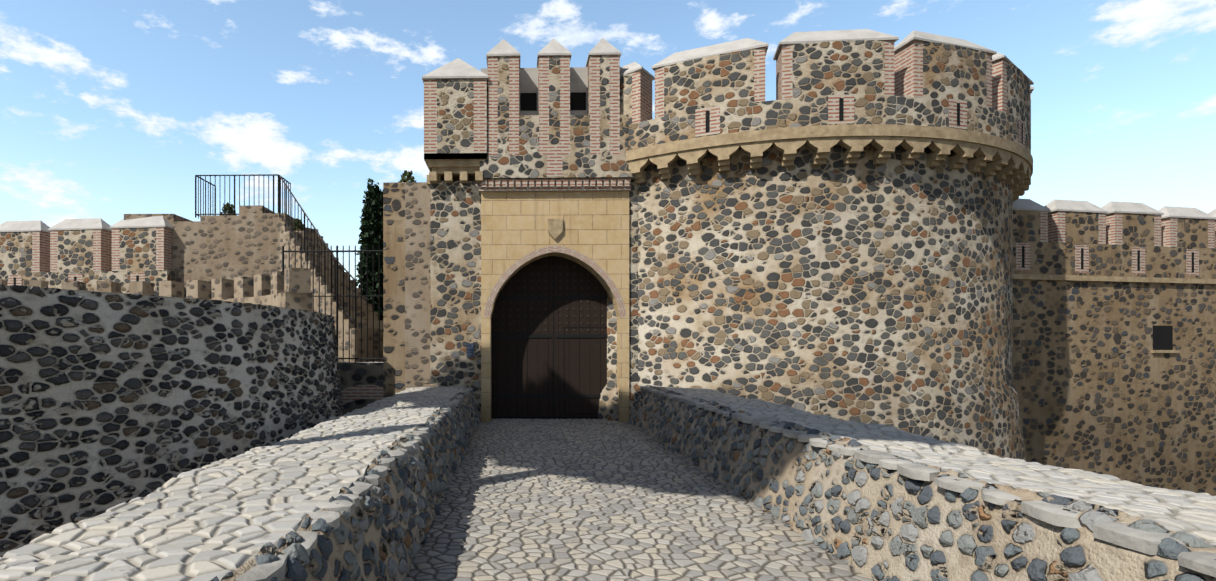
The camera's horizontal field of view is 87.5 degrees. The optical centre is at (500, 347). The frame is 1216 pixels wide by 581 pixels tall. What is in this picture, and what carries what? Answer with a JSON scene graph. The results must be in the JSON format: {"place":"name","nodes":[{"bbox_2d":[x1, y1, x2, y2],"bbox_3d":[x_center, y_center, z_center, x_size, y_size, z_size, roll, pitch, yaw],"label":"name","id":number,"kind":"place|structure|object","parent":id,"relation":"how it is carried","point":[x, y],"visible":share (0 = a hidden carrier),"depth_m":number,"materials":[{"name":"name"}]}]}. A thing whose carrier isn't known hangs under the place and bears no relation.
{"place":"outdoors","nodes":[
{"label":"outdoors","id":0,"kind":"place"},
{"bbox_2d":[0,385,480,580],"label":"bridge parapet","id":1,"kind":"structure","parent":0,"point":[232,519],"depth_m":3.49,"materials":[{"name":"grey stone"}]},
{"bbox_2d":[383,182,429,397],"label":"stone wall","id":2,"kind":"structure","parent":0,"point":[406,284],"depth_m":12.90,"materials":[{"name":"beige stone"}]},
{"bbox_2d":[398,170,416,181],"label":"wall top weed","id":3,"kind":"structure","parent":2,"relation":"on","point":[408,174],"depth_m":13.20,"materials":[{"name":"green plant"}]},
{"bbox_2d":[0,0,1215,287],"label":"sky","id":4,"kind":"structure","parent":0,"point":[110,110],"materials":[{"name":"blue"}]},
{"bbox_2d":[629,385,1215,580],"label":"bridge parapet","id":5,"kind":"structure","parent":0,"point":[876,522],"depth_m":3.99,"materials":[{"name":"grey stone"}]},
{"bbox_2d":[639,385,1215,576],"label":"coping","id":6,"kind":"object","parent":5,"relation":"on","point":[1123,535],"visible":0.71,"depth_m":3.32,"materials":[{"name":"stone"}]},
{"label":"bastion","id":7,"kind":"object","parent":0,"visible":0},
{"bbox_2d":[0,267,311,310],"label":"bastion crenels","id":8,"kind":"object","parent":7,"relation":"on","point":[289,287],"visible":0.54,"depth_m":13.21,"materials":[{"name":"beige stone"}]},
{"label":"terrain","id":9,"kind":"structure","parent":0,"visible":0},
{"bbox_2d":[0,216,174,295],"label":"battlements","id":10,"kind":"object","parent":9,"relation":"on","point":[90,252],"depth_m":16.09,"materials":[{"name":"stone"}]},
{"bbox_2d":[0,285,343,555],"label":"bastion","id":11,"kind":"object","parent":9,"relation":"on","point":[109,400],"visible":0.56,"depth_m":5.52,"materials":[{"name":"grey stone"}]},
{"bbox_2d":[124,205,320,297],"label":"ruined wall","id":12,"kind":"structure","parent":9,"relation":"on","point":[245,242],"depth_m":16.04,"materials":[{"name":"beige stone"}]},
{"bbox_2d":[220,202,235,213],"bbox_3d":[-7.093,-3.557,16.342,0.433,0.399,0.494,0,0,1],"label":"weed","id":13,"kind":"object","parent":12,"relation":"on","point":[231,208],"visible":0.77,"depth_m":16.26,"materials":[{"name":"green plant"}]},
{"bbox_2d":[293,218,303,230],"bbox_3d":[-5.250,-3.147,16.185,0.371,0.371,0.367,0,0,1],"label":"weed","id":14,"kind":"object","parent":12,"relation":"on","point":[295,222],"visible":0.67,"depth_m":16.13,"materials":[{"name":"green plant"}]},
{"bbox_2d":[280,224,382,361],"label":"staircase","id":15,"kind":"structure","parent":9,"relation":"on","point":[287,239],"depth_m":14.91,"materials":[{"name":"stone"}]},
{"bbox_2d":[195,174,356,327],"bbox_3d":[-5.404,-2.432,15.896,5.478,4.007,1.644,0,0,24],"label":"platform railing","id":16,"kind":"object","parent":15,"relation":"on","point":[280,178],"visible":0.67,"depth_m":16.00,"materials":[{"name":"black metal"}]},
{"bbox_2d":[338,362,382,413],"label":"moat wall","id":17,"kind":"structure","parent":9,"relation":"on","point":[361,385],"depth_m":12.93,"materials":[{"name":"stone"}]},
{"bbox_2d":[282,245,382,361],"bbox_3d":[-3.524,-0.913,13.246,2.215,2.470,0.046,0,0,1],"label":"security fence","id":18,"kind":"object","parent":17,"relation":"on","point":[343,296],"visible":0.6,"depth_m":13.23,"materials":[{"name":"black metal"}]},
{"bbox_2d":[356,178,382,319],"bbox_3d":[-4.158,2.490,20.622,1.384,16.064,1.487,0,0,1],"label":"cypress tree","id":19,"kind":"object","parent":9,"relation":"on","point":[371,229],"visible":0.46,"depth_m":20.27,"materials":[{"name":"green plant"}]},
{"bbox_2d":[430,38,637,421],"bbox_3d":[1.274,2.092,14.843,5.310,16.860,4.688,0,0,1],"label":"gatehouse","id":20,"kind":"object","parent":9,"relation":"on","point":[533,247],"visible":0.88,"depth_m":12.72,"materials":[{"name":"stone"}]},
{"bbox_2d":[422,58,487,184],"bbox_3d":[-0.889,-4.723,13.186,1.330,2.750,1.372,0,0,1],"label":"bartizan","id":21,"kind":"object","parent":20,"relation":"attached to","point":[455,114],"visible":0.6,"depth_m":12.54,"materials":[{"name":"beige stone"}]},
{"bbox_2d":[466,343,473,356],"bbox_3d":[-0.614,0.062,12.756,0.150,0.280,0.028,0,0,1],"label":"info sign","id":22,"kind":"object","parent":20,"relation":"attached to","point":[469,349],"visible":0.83,"depth_m":12.74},
{"bbox_2d":[598,143,1025,460],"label":"round tower","id":23,"kind":"structure","parent":9,"relation":"on","point":[864,289],"depth_m":11.57,"materials":[{"name":"beige stone"}]},
{"bbox_2d":[626,124,1032,200],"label":"corbelled cornice","id":24,"kind":"structure","parent":23,"relation":"attached to","point":[1015,173],"depth_m":11.36,"materials":[{"name":"beige stone"}]},
{"bbox_2d":[620,29,1033,152],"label":"parapet","id":25,"kind":"structure","parent":24,"relation":"on","point":[856,76],"depth_m":11.34,"materials":[{"name":"stone"}]},
{"bbox_2d":[1013,198,1215,495],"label":"curtain wall","id":26,"kind":"structure","parent":9,"relation":"on","point":[1114,338],"depth_m":15.13,"materials":[{"name":"stone"}]},
{"bbox_3d":[0.864,6.047,4.324,6.050,8.950,16.740,0,0,1],"label":"bridge","id":27,"kind":"object","parent":9,"relation":"on","visible":0},
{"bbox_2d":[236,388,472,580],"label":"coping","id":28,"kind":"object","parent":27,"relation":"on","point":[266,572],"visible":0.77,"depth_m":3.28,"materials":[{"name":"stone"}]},
{"bbox_2d":[402,418,873,580],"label":"cobblestone path","id":29,"kind":"structure","parent":27,"relation":"on","point":[564,500],"depth_m":5.47,"materials":[{"name":"grey stone"}]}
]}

